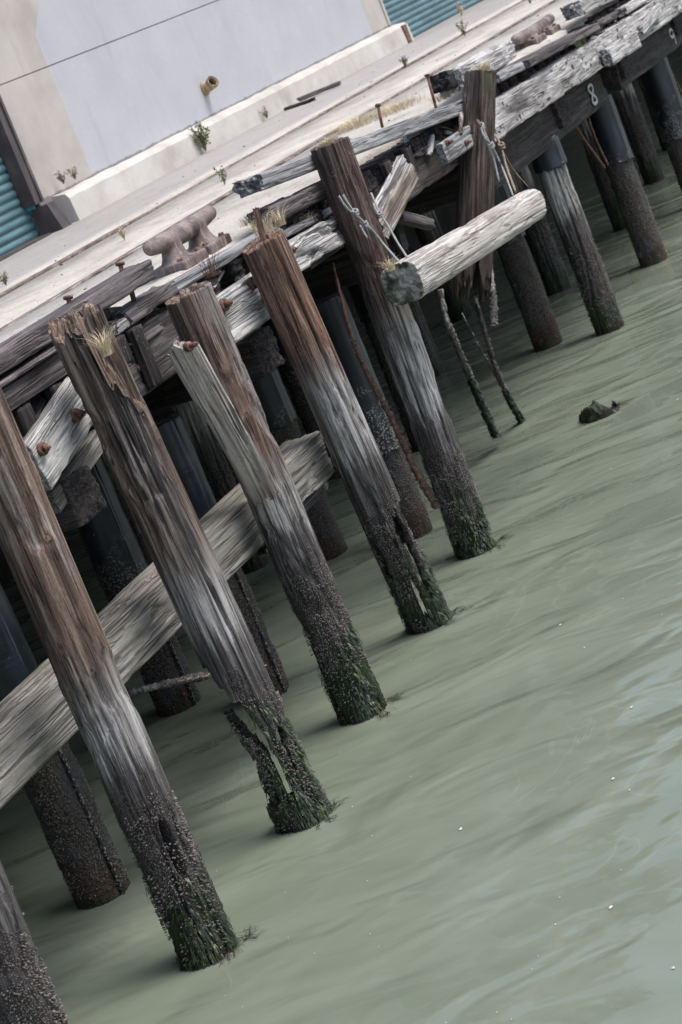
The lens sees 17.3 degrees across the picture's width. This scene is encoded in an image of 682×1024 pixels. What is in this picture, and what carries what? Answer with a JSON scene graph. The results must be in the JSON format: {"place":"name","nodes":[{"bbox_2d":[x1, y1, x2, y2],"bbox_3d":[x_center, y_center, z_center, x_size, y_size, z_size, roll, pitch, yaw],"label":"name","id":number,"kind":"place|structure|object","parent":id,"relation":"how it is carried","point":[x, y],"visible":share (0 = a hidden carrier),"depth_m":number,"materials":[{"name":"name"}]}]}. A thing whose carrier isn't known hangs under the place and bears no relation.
{"place":"outdoors","nodes":[
{"label":"outdoors","id":0,"kind":"place"},
{"bbox_2d":[0,431,334,808],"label":"waler","id":1,"kind":"object","parent":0,"point":[140,621],"visible":0.62,"depth_m":13.16,"materials":[{"name":"grey wood"}]},
{"bbox_2d":[127,671,210,695],"bbox_3d":[-1.036,1.033,13.450,0.085,0.339,0.899,-16,14,26],"label":"crusted stick","id":2,"kind":"object","parent":1,"relation":"attached to","point":[191,678],"visible":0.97,"depth_m":13.45,"materials":[{"name":"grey wood"}]},
{"bbox_2d":[257,481,328,556],"bbox_3d":[-0.342,0.029,15.613,0.098,0.131,1.255,-15,14,27],"label":"board","id":3,"kind":"object","parent":1,"relation":"attached to","point":[309,501],"visible":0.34,"depth_m":15.81,"materials":[{"name":"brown wood"}]},
{"bbox_2d":[0,0,618,342],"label":"quay deck","id":4,"kind":"structure","parent":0,"point":[30,260],"depth_m":23.22,"materials":[{"name":"concrete"}]},
{"bbox_2d":[116,276,221,396],"bbox_3d":[-1.152,-1.110,14.639,0.251,0.400,1.900,-16,14,26],"label":"edge stringer","id":5,"kind":"object","parent":4,"relation":"attached to","point":[161,343],"visible":0.16,"depth_m":14.44,"materials":[{"name":"grey wood"}]},
{"bbox_2d":[115,334,134,364],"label":"spacer block","id":6,"kind":"structure","parent":5,"relation":"attached to","point":[124,347],"depth_m":13.87,"materials":[{"name":"grey wood"}]},
{"bbox_2d":[125,324,163,389],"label":"spacer block","id":7,"kind":"structure","parent":5,"relation":"attached to","point":[143,353],"depth_m":14.09,"materials":[{"name":"grey wood"}]},
{"bbox_2d":[143,205,231,280],"bbox_3d":[-1.108,-1.923,16.005,0.300,0.311,1.162,-16,14,26],"label":"mooring cleat","id":8,"kind":"object","parent":4,"relation":"on","point":[195,233],"visible":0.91,"depth_m":15.82,"materials":[{"name":"metal"}]},
{"bbox_2d":[188,121,210,150],"bbox_3d":[-1.724,-4.652,27.665,0.304,0.404,0.324,-26,13,-16],"label":"weed plant","id":9,"kind":"object","parent":4,"relation":"on","point":[201,135],"visible":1,"depth_m":27.65,"materials":[{"name":"green plant"}]},
{"bbox_2d":[220,256,245,288],"bbox_3d":[-1.575,-1.459,16.104,2.025,0.169,0.192,-16,14,26],"label":"deck plank","id":10,"kind":"object","parent":4,"relation":"on","point":[234,270],"visible":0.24,"depth_m":15.64,"materials":[{"name":"brown wood"}]},
{"bbox_2d":[0,0,481,261],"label":"shed","id":11,"kind":"structure","parent":4,"relation":"on","point":[110,101],"depth_m":27.13,"materials":[{"name":"paint"}]},
{"bbox_2d":[0,155,39,255],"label":"shutter door","id":12,"kind":"structure","parent":11,"relation":"in","point":[17,226],"depth_m":24.19,"materials":[{"name":"metal"}]},
{"bbox_2d":[200,76,218,94],"bbox_3d":[-1.678,-5.460,28.656,0.240,0.213,0.182,-13,16,35],"label":"pipe elbow","id":13,"kind":"object","parent":11,"relation":"attached to","point":[210,84],"visible":1,"depth_m":28.64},
{"bbox_2d":[382,0,481,36],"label":"shutter door","id":14,"kind":"structure","parent":11,"relation":"in","point":[420,15],"depth_m":36.75,"materials":[{"name":"metal"}]},
{"bbox_2d":[0,0,523,297],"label":"crane rail","id":15,"kind":"object","parent":4,"relation":"on","point":[59,262],"visible":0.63,"depth_m":23.05,"materials":[{"name":"metal"}]},
{"bbox_2d":[0,0,556,331],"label":"crane rail","id":16,"kind":"object","parent":4,"relation":"on","point":[212,203],"visible":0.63,"depth_m":21.41,"materials":[{"name":"metal"}]},
{"bbox_2d":[286,205,323,226],"bbox_3d":[-1.034,-2.008,17.505,2.024,0.171,0.191,-16,14,26],"label":"deck plank","id":17,"kind":"object","parent":4,"relation":"on","point":[320,215],"visible":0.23,"depth_m":17.08,"materials":[{"name":"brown wood"}]},
{"bbox_2d":[296,80,341,100],"bbox_3d":[-0.296,-5.711,30.414,0.687,0.062,0.098,-24,13,-11],"label":"scrap wood","id":18,"kind":"object","parent":4,"relation":"on","point":[319,91],"visible":1,"depth_m":30.38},
{"bbox_2d":[319,102,393,137],"bbox_3d":[0.183,-3.934,22.443,0.936,0.109,1.240,-16,14,26],"label":"grass tuft","id":19,"kind":"object","parent":4,"relation":"on","point":[358,122],"visible":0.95,"depth_m":22.29,"materials":[{"name":"plant"}]},
{"bbox_2d":[360,159,386,183],"bbox_3d":[-0.498,-2.576,18.902,2.025,0.171,0.191,-16,14,26],"label":"deck plank","id":20,"kind":"object","parent":4,"relation":"on","point":[374,169],"visible":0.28,"depth_m":18.42,"materials":[{"name":"brown wood"}]},
{"bbox_2d":[379,163,418,240],"bbox_3d":[0.462,-2.514,18.111,0.060,0.413,1.155,-16,14,26],"label":"wale piece","id":21,"kind":"object","parent":20,"relation":"attached to","point":[399,197],"visible":0.81,"depth_m":18.08,"materials":[{"name":"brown wood"}]},
{"bbox_2d":[298,124,458,271],"bbox_3d":[0.430,-2.752,18.920,0.202,0.376,4.700,-16,14,26],"label":"edge stringer","id":22,"kind":"object","parent":4,"relation":"attached to","point":[432,169],"visible":0.15,"depth_m":19.42,"materials":[{"name":"grey wood"}]},
{"bbox_2d":[284,207,332,237],"bbox_3d":[-0.250,-2.202,16.989,0.091,0.136,1.363,-16,14,23],"label":"broken board","id":23,"kind":"object","parent":22,"relation":"on","point":[299,226],"visible":0.52,"depth_m":16.79,"materials":[{"name":"grey wood"}]},
{"bbox_2d":[232,100,462,197],"bbox_3d":[0.229,-3.034,18.348,0.242,0.514,5.006,-16,14,26],"label":"kerb timber","id":24,"kind":"object","parent":22,"relation":"on","point":[270,178],"visible":0.77,"depth_m":17.90,"materials":[{"name":"grey wood"}]},
{"bbox_2d":[387,223,409,258],"bbox_3d":[0.440,-2.312,18.649,0.160,0.415,0.194,-16,14,26],"label":"hanging stub","id":25,"kind":"object","parent":22,"relation":"hanging from","point":[399,233],"visible":0.48,"depth_m":18.59,"materials":[{"name":"brown wood"}]},
{"bbox_2d":[398,211,435,230],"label":"wale piece","id":26,"kind":"object","parent":22,"relation":"attached to","point":[414,220],"visible":0.75,"depth_m":18.69,"materials":[{"name":"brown wood"}]},
{"bbox_2d":[453,69,496,304],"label":"fender pile","id":27,"kind":"object","parent":22,"relation":"attached to","point":[476,186],"visible":0.78,"depth_m":20.04,"materials":[{"name":"brown wood"}]},
{"bbox_2d":[435,125,473,164],"bbox_3d":[1.077,-3.271,19.779,0.146,0.202,1.038,-16,14,26],"label":"wale piece","id":28,"kind":"object","parent":27,"relation":"attached to","point":[452,147],"visible":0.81,"depth_m":19.59,"materials":[{"name":"grey wood"}]},
{"bbox_2d":[437,289,501,440],"bbox_3d":[1.139,-1.288,20.086,0.114,1.642,0.938,-20,13,6],"label":"hanging strip","id":29,"kind":"object","parent":27,"relation":"hanging from","point":[487,417],"visible":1,"depth_m":20.01,"materials":[{"name":"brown wood"}]},
{"bbox_2d":[489,266,498,326],"bbox_3d":[1.369,-2.006,20.347,0.089,0.563,0.567,-16,14,26],"label":"hanging strip","id":30,"kind":"object","parent":27,"relation":"hanging from","point":[494,309],"visible":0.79,"depth_m":20.29,"materials":[{"name":"grey wood"}]},
{"bbox_2d":[473,294,526,422],"bbox_3d":[1.455,-1.369,20.825,0.125,1.521,0.910,-20,13,7],"label":"hanging strip","id":31,"kind":"object","parent":27,"relation":"hanging from","point":[513,406],"visible":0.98,"depth_m":20.79,"materials":[{"name":"brown wood"}]},
{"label":"wall peg","id":32,"kind":"object","parent":27,"relation":"attached to","visible":0},
{"bbox_2d":[478,122,513,196],"bbox_3d":[1.315,-2.998,19.043,0.086,0.635,0.575,-21,13,5],"label":"sling rope","id":33,"kind":"object","parent":32,"relation":"hanging from","point":[491,145],"visible":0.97,"depth_m":19.20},
{"bbox_2d":[360,89,426,121],"bbox_3d":[0.555,-4.054,22.323,0.762,0.109,0.980,-16,14,26],"label":"grass tuft","id":34,"kind":"object","parent":4,"relation":"on","point":[396,106],"visible":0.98,"depth_m":22.26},
{"bbox_2d":[386,137,426,158],"bbox_3d":[-0.192,-2.909,19.749,2.025,0.170,0.189,-16,14,26],"label":"deck plank","id":35,"kind":"object","parent":4,"relation":"on","point":[415,144],"visible":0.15,"depth_m":19.30,"materials":[{"name":"brown wood"}]},
{"bbox_2d":[403,123,447,141],"bbox_3d":[0.026,-3.130,20.309,2.025,0.171,0.191,-16,14,26],"label":"deck plank","id":36,"kind":"object","parent":4,"relation":"on","point":[438,133],"visible":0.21,"depth_m":19.84,"materials":[{"name":"brown wood"}]},
{"bbox_2d":[391,141,439,164],"bbox_3d":[0.638,-3.078,19.272,0.095,0.142,1.529,-16,14,24],"label":"broken board","id":37,"kind":"object","parent":36,"relation":"on","point":[418,153],"visible":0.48,"depth_m":19.34,"materials":[{"name":"grey wood"}]},
{"bbox_2d":[373,154,407,218],"bbox_3d":[0.402,-2.664,18.309,0.047,0.344,1.003,-16,14,26],"label":"wale piece","id":38,"kind":"object","parent":37,"relation":"attached to","point":[390,182],"visible":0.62,"depth_m":18.30,"materials":[{"name":"grey wood"}]},
{"bbox_2d":[440,40,516,96],"bbox_3d":[1.342,-4.350,21.890,0.262,0.300,3.018,-17,14,18],"label":"kerb timber","id":39,"kind":"object","parent":4,"relation":"on","point":[500,55],"visible":0.7,"depth_m":21.89,"materials":[{"name":"grey wood"}]},
{"bbox_2d":[429,68,457,93],"bbox_3d":[1.012,-3.978,20.640,0.200,0.240,0.640,-16,14,26],"label":"kerb timber","id":40,"kind":"object","parent":39,"relation":"on","point":[443,81],"visible":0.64,"depth_m":20.38,"materials":[{"name":"brown wood"}]},
{"bbox_2d":[511,14,560,50],"bbox_3d":[2.104,-5.197,24.317,0.300,0.210,1.516,-16,14,26],"label":"mooring cleat","id":41,"kind":"object","parent":4,"relation":"on","point":[539,31],"visible":0.91,"depth_m":24.06,"materials":[{"name":"metal"}]},
{"bbox_2d":[568,24,592,39],"bbox_3d":[1.855,-5.038,25.063,2.025,0.171,0.191,-16,14,26],"label":"deck plank","id":42,"kind":"object","parent":4,"relation":"on","point":[580,27],"visible":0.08,"depth_m":24.61,"materials":[{"name":"grey wood"}]},
{"bbox_2d":[499,22,599,70],"bbox_3d":[2.206,-4.840,23.395,0.338,0.172,2.878,-16,14,26],"label":"kerb timber","id":43,"kind":"object","parent":42,"relation":"on","point":[548,50],"visible":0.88,"depth_m":23.13,"materials":[{"name":"grey wood"}]},
{"bbox_2d":[496,61,525,82],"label":"kerb timber","id":44,"kind":"object","parent":43,"relation":"on","point":[508,72],"visible":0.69,"depth_m":21.71,"materials":[{"name":"wood"}]},
{"bbox_2d":[560,0,614,20],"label":"kerb timber","id":45,"kind":"object","parent":4,"relation":"on","point":[574,9],"visible":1,"depth_m":24.55,"materials":[{"name":"grey wood"}]},
{"bbox_2d":[494,0,681,142],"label":"edge stringer","id":46,"kind":"object","parent":4,"relation":"attached to","point":[538,91],"visible":0.84,"depth_m":23.17,"materials":[{"name":"grey wood"}]},
{"bbox_2d":[599,30,641,66],"bbox_3d":[3.110,-5.152,24.928,0.120,0.221,1.396,-16,14,26],"label":"wale piece","id":47,"kind":"object","parent":46,"relation":"attached to","point":[615,52],"visible":1,"depth_m":24.73,"materials":[{"name":"grey wood"}]},
{"bbox_2d":[613,0,647,17],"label":"kerb timber","id":48,"kind":"object","parent":46,"relation":"on","point":[628,7],"visible":0.94,"depth_m":25.97,"materials":[{"name":"grey wood"}]},
{"bbox_2d":[637,3,662,36],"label":"wale piece","id":49,"kind":"object","parent":46,"relation":"attached to","point":[649,19],"visible":1,"depth_m":26.30,"materials":[{"name":"grey wood"}]},
{"bbox_3d":[-2.782,-0.219,13.038,2.025,0.170,0.189,-16,14,26],"label":"deck plank","id":50,"kind":"object","parent":4,"relation":"on","visible":0},
{"bbox_2d":[2,353,66,410],"bbox_3d":[-2.096,-0.429,12.158,0.140,0.152,2.949,-16,14,26],"label":"kerb timber","id":51,"kind":"object","parent":50,"relation":"on","point":[33,381],"visible":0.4,"depth_m":12.87,"materials":[{"name":"wood"}]},
{"bbox_2d":[0,344,56,388],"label":"kerb timber","id":52,"kind":"object","parent":51,"relation":"on","point":[10,376],"visible":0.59,"depth_m":12.84,"materials":[{"name":"grey wood"}]},
{"bbox_3d":[-1.354,-1.690,16.657,2.025,0.171,0.191,-16,14,26],"label":"deck plank","id":53,"kind":"object","parent":4,"relation":"on","visible":0},
{"bbox_2d":[165,225,279,294],"bbox_3d":[-0.850,-1.735,15.494,0.159,0.127,1.990,-16,14,26],"label":"kerb timber","id":54,"kind":"object","parent":53,"relation":"on","point":[191,277],"visible":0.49,"depth_m":15.32,"materials":[{"name":"wood"}]},
{"bbox_2d":[107,280,178,325],"bbox_3d":[-1.283,-1.329,14.439,0.198,0.110,0.815,-16,14,26],"label":"kerb timber","id":55,"kind":"object","parent":54,"relation":"on","point":[143,305],"visible":0.83,"depth_m":14.33,"materials":[{"name":"grey wood"}]},
{"bbox_2d":[0,259,155,376],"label":"kerb timber","id":56,"kind":"object","parent":55,"relation":"on","point":[23,345],"visible":0.66,"depth_m":13.52,"materials":[{"name":"grey wood"}]},
{"bbox_2d":[110,308,153,334],"bbox_3d":[-1.350,-1.224,14.222,0.117,0.089,0.697,-17,14,21],"label":"broken board","id":57,"kind":"object","parent":55,"relation":"on","point":[123,327],"visible":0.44,"depth_m":13.97,"materials":[{"name":"grey wood"}]},
{"bbox_2d":[179,236,225,279],"bbox_3d":[-0.873,-1.709,15.095,0.540,0.231,0.406,-16,14,26],"label":"grass tuft","id":58,"kind":"object","parent":54,"relation":"on","point":[213,273],"visible":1,"depth_m":15.09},
{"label":"deck plank","id":59,"kind":"object","parent":4,"relation":"on","visible":0},
{"bbox_2d":[246,180,326,229],"bbox_3d":[-0.327,-2.344,16.886,0.199,0.207,1.482,-16,14,26],"label":"kerb timber","id":60,"kind":"object","parent":59,"relation":"on","point":[305,197],"visible":0.62,"depth_m":16.63,"materials":[{"name":"grey wood"}]},
{"bbox_2d":[0,0,648,586],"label":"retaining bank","id":61,"kind":"structure","parent":0,"point":[446,216],"depth_m":35.15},
{"bbox_2d":[0,44,681,1023],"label":"water","id":62,"kind":"structure","parent":0,"point":[514,732],"depth_m":13.78,"materials":[{"name":"liquid"}]},
{"bbox_2d":[0,860,68,1023],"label":"fender pile","id":63,"kind":"object","parent":62,"relation":"in","point":[28,994],"visible":1,"depth_m":10.52,"materials":[{"name":"grey wood"}]},
{"bbox_2d":[0,584,130,908],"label":"bearing pile","id":64,"kind":"object","parent":62,"relation":"in","point":[73,826],"visible":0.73,"depth_m":13.31,"materials":[{"name":"wood"}]},
{"bbox_2d":[101,453,152,565],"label":"bearing pile","id":65,"kind":"object","parent":62,"relation":"in","point":[143,547],"visible":0.01,"depth_m":20.06,"materials":[{"name":"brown wood"}]},
{"bbox_2d":[0,387,262,971],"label":"fender pile","id":66,"kind":"object","parent":62,"relation":"in","point":[159,837],"visible":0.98,"depth_m":11.70,"materials":[{"name":"brown wood"}]},
{"bbox_2d":[77,457,201,716],"bbox_3d":[-1.484,0.743,16.537,0.376,2.760,0.376,-16,14,26],"label":"bearing pile","id":67,"kind":"object","parent":62,"relation":"in","point":[112,549],"visible":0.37,"depth_m":16.31,"materials":[{"name":"wood"}]},
{"bbox_2d":[88,326,284,432],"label":"cap beam","id":68,"kind":"structure","parent":67,"relation":"on","point":[260,355],"depth_m":15.77,"materials":[{"name":"brown wood"}]},
{"bbox_2d":[48,302,346,834],"bbox_3d":[-0.656,0.733,13.213,0.548,4.270,0.443,-16,14,26],"label":"fender pile","id":69,"kind":"object","parent":62,"relation":"in","point":[175,539],"visible":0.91,"depth_m":12.96,"materials":[{"name":"beige wood"}]},
{"bbox_2d":[23,376,92,489],"bbox_3d":[-1.583,-0.476,12.892,0.181,0.476,0.908,-16,14,26],"label":"wale piece","id":70,"kind":"object","parent":69,"relation":"attached to","point":[55,436],"visible":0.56,"depth_m":12.81,"materials":[{"name":"grey wood"}]},
{"bbox_2d":[12,403,36,436],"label":"spacer block","id":71,"kind":"structure","parent":70,"relation":"attached to","point":[24,416],"depth_m":12.70,"materials":[{"name":"brown wood"}]},
{"bbox_2d":[78,320,122,357],"bbox_3d":[-1.327,-0.948,12.512,0.308,0.155,0.351,-25,13,-12],"label":"grass tuft","id":72,"kind":"object","parent":69,"relation":"on","point":[104,348],"visible":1,"depth_m":12.50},
{"bbox_2d":[172,400,267,574],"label":"bearing pile","id":73,"kind":"object","parent":62,"relation":"in","point":[220,478],"visible":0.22,"depth_m":19.53,"materials":[{"name":"brown wood"}]},
{"bbox_2d":[302,246,357,297],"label":"cap beam","id":74,"kind":"structure","parent":73,"relation":"on","point":[319,279],"depth_m":18.33,"materials":[{"name":"brown wood"}]},
{"bbox_2d":[152,411,288,695],"bbox_3d":[-0.804,0.606,15.991,0.369,2.760,0.369,-16,14,26],"label":"bearing pile","id":75,"kind":"object","parent":62,"relation":"in","point":[177,441],"visible":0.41,"depth_m":15.72,"materials":[{"name":"wood"}]},
{"bbox_2d":[165,281,408,725],"bbox_3d":[-0.172,0.341,14.662,0.526,3.988,0.504,-23,13,-4],"label":"fender pile","id":76,"kind":"object","parent":62,"relation":"in","point":[310,588],"visible":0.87,"depth_m":14.47,"materials":[{"name":"brown wood"}]},
{"bbox_2d":[167,340,278,506],"bbox_3d":[-0.726,-0.534,13.615,0.235,1.194,0.498,-19,13,12],"label":"split log","id":77,"kind":"object","parent":76,"relation":"attached to","point":[193,368],"visible":1,"depth_m":13.62,"materials":[{"name":"grey wood"}]},
{"bbox_2d":[252,327,347,560],"bbox_3d":[-0.380,-0.332,19.110,0.370,2.760,0.372,-16,14,26],"label":"bearing pile","id":78,"kind":"object","parent":62,"relation":"in","point":[277,406],"visible":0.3,"depth_m":18.89,"materials":[{"name":"wood"}]},
{"bbox_2d":[261,318,340,480],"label":"bearing pile","id":79,"kind":"object","parent":62,"relation":"in","point":[299,400],"visible":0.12,"depth_m":21.89,"materials":[{"name":"wood"}]},
{"bbox_2d":[242,207,472,634],"bbox_3d":[0.221,-0.236,15.893,0.500,4.223,0.807,-16,14,26],"label":"fender pile","id":80,"kind":"object","parent":62,"relation":"in","point":[318,369],"visible":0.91,"depth_m":15.61,"materials":[{"name":"red wood"}]},
{"bbox_2d":[216,272,270,342],"bbox_3d":[-0.620,-1.421,15.353,0.192,0.342,1.085,-16,14,26],"label":"wale piece","id":81,"kind":"object","parent":80,"relation":"attached to","point":[243,307],"visible":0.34,"depth_m":15.26,"materials":[{"name":"grey wood"}]},
{"bbox_2d":[313,289,432,542],"bbox_3d":[0.348,-0.517,18.681,0.352,2.760,0.352,-16,14,26],"label":"bearing pile","id":82,"kind":"object","parent":62,"relation":"in","point":[414,511],"visible":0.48,"depth_m":18.45,"materials":[{"name":"wood"}]},
{"bbox_2d":[347,283,418,451],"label":"bearing pile","id":83,"kind":"object","parent":62,"relation":"in","point":[359,302],"visible":0.2,"depth_m":21.63,"materials":[{"name":"wood"}]},
{"bbox_2d":[404,165,458,214],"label":"cap beam","id":84,"kind":"structure","parent":83,"relation":"on","point":[441,192],"depth_m":20.97,"materials":[{"name":"brown wood"}]},
{"bbox_2d":[310,136,514,559],"bbox_3d":[0.680,-0.848,17.406,0.479,4.294,0.441,-16,14,26],"label":"fender pile","id":85,"kind":"object","parent":62,"relation":"in","point":[444,462],"visible":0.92,"depth_m":17.23,"materials":[{"name":"brown wood"}]},
{"bbox_2d":[288,216,344,271],"bbox_3d":[-0.144,-2.028,16.733,0.181,0.277,1.538,-16,14,26],"label":"wale piece","id":86,"kind":"object","parent":85,"relation":"attached to","point":[314,243],"visible":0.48,"depth_m":16.62,"materials":[{"name":"grey wood"}]},
{"bbox_2d":[331,263,440,508],"bbox_3d":[0.289,-0.977,17.644,0.179,2.010,0.752,-23,13,-6],"label":"hanging cable","id":87,"kind":"object","parent":85,"relation":"hanging from","point":[426,489],"visible":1,"depth_m":17.45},
{"bbox_2d":[370,192,407,257],"bbox_3d":[0.354,-2.165,16.987,0.066,0.482,0.955,-22,13,-2],"label":"tie wire","id":88,"kind":"object","parent":85,"relation":"attached to","point":[379,213],"visible":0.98,"depth_m":17.09,"materials":[{"name":"metal"}]},
{"bbox_2d":[380,189,546,305],"bbox_3d":[1.045,-2.179,18.018,0.309,0.524,3.518,-16,14,24],"label":"hanging log","id":89,"kind":"object","parent":88,"relation":"hanging from","point":[417,275],"visible":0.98,"depth_m":17.36,"materials":[{"name":"grey wood"}]},
{"bbox_2d":[337,194,399,261],"bbox_3d":[0.253,-2.109,16.584,0.296,0.640,0.256,-16,14,26],"label":"tie wire","id":90,"kind":"object","parent":89,"relation":"on","point":[356,214],"visible":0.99,"depth_m":16.56,"materials":[{"name":"metal"}]},
{"bbox_2d":[394,256,444,376],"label":"bearing pile","id":91,"kind":"object","parent":62,"relation":"in","point":[429,343],"visible":0.13,"depth_m":24.98,"materials":[{"name":"brown wood"}]},
{"bbox_2d":[550,96,571,129],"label":"cap beam","id":92,"kind":"structure","parent":91,"relation":"on","point":[561,113],"depth_m":23.57,"materials":[{"name":"brown wood"}]},
{"bbox_2d":[414,210,473,322],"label":"bearing pile","id":93,"kind":"object","parent":62,"relation":"in","point":[456,307],"visible":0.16,"depth_m":27.85,"materials":[{"name":"brown wood"}]},
{"bbox_2d":[495,183,562,351],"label":"bearing pile","id":94,"kind":"object","parent":62,"relation":"in","point":[527,288],"visible":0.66,"depth_m":24.04,"materials":[{"name":"wood"}]},
{"bbox_2d":[506,166,571,294],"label":"bearing pile","id":95,"kind":"object","parent":62,"relation":"in","point":[549,262],"visible":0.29,"depth_m":27.05,"materials":[{"name":"grey wood"}]},
{"bbox_2d":[531,135,624,335],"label":"bearing pile","id":96,"kind":"object","parent":62,"relation":"in","point":[598,296],"visible":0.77,"depth_m":23.53,"materials":[{"name":"grey wood"}]},
{"bbox_2d":[495,72,608,190],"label":"header beam","id":97,"kind":"structure","parent":96,"relation":"on","point":[527,141],"depth_m":23.09,"materials":[{"name":"grey wood"}]},
{"bbox_2d":[578,119,625,231],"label":"bearing pile","id":98,"kind":"object","parent":62,"relation":"in","point":[608,197],"visible":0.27,"depth_m":29.71,"materials":[{"name":"brown wood"}]},
{"bbox_2d":[578,397,634,422],"bbox_3d":[2.514,-0.706,20.449,0.568,0.746,0.405,-20,13,6],"label":"pile stub","id":99,"kind":"object","parent":62,"relation":"in","point":[594,411],"visible":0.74,"depth_m":20.25,"materials":[{"name":"green wood"}]},
{"bbox_2d":[586,86,667,267],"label":"bearing pile","id":100,"kind":"object","parent":62,"relation":"in","point":[635,210],"visible":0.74,"depth_m":26.32,"materials":[{"name":"wood"}]},
{"bbox_2d":[602,55,632,83],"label":"cap beam","id":101,"kind":"structure","parent":100,"relation":"on","point":[624,68],"depth_m":26.09,"materials":[{"name":"brown wood"}]},
{"bbox_2d":[598,12,681,93],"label":"header beam","id":102,"kind":"structure","parent":100,"relation":"on","point":[660,44],"depth_m":27.29,"materials":[{"name":"grey wood"}]},
{"bbox_2d":[613,83,664,184],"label":"bearing pile","id":103,"kind":"object","parent":62,"relation":"in","point":[638,133],"visible":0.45,"depth_m":32.61,"materials":[{"name":"grey wood"}]},
{"bbox_2d":[637,76,666,150],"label":"bearing pile","id":104,"kind":"object","parent":62,"relation":"in","point":[663,146],"visible":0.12,"depth_m":35.51,"materials":[{"name":"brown wood"}]},
{"bbox_2d":[640,56,681,191],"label":"bearing pile","id":105,"kind":"object","parent":62,"relation":"in","point":[662,91],"visible":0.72,"depth_m":28.98,"materials":[{"name":"wood"}]},
{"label":"bearing pile","id":106,"kind":"object","parent":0,"visible":0},
{"bbox_2d":[0,465,106,550],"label":"cap beam","id":107,"kind":"structure","parent":106,"relation":"on","point":[86,503],"depth_m":13.09,"materials":[{"name":"grey wood"}]},
{"bbox_2d":[45,429,102,513],"bbox_3d":[-1.577,-0.246,13.242,0.119,0.279,0.833,-16,14,26],"label":"wale piece","id":108,"kind":"object","parent":107,"relation":"attached to","point":[89,452],"visible":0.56,"depth_m":13.22,"materials":[{"name":"grey wood"}]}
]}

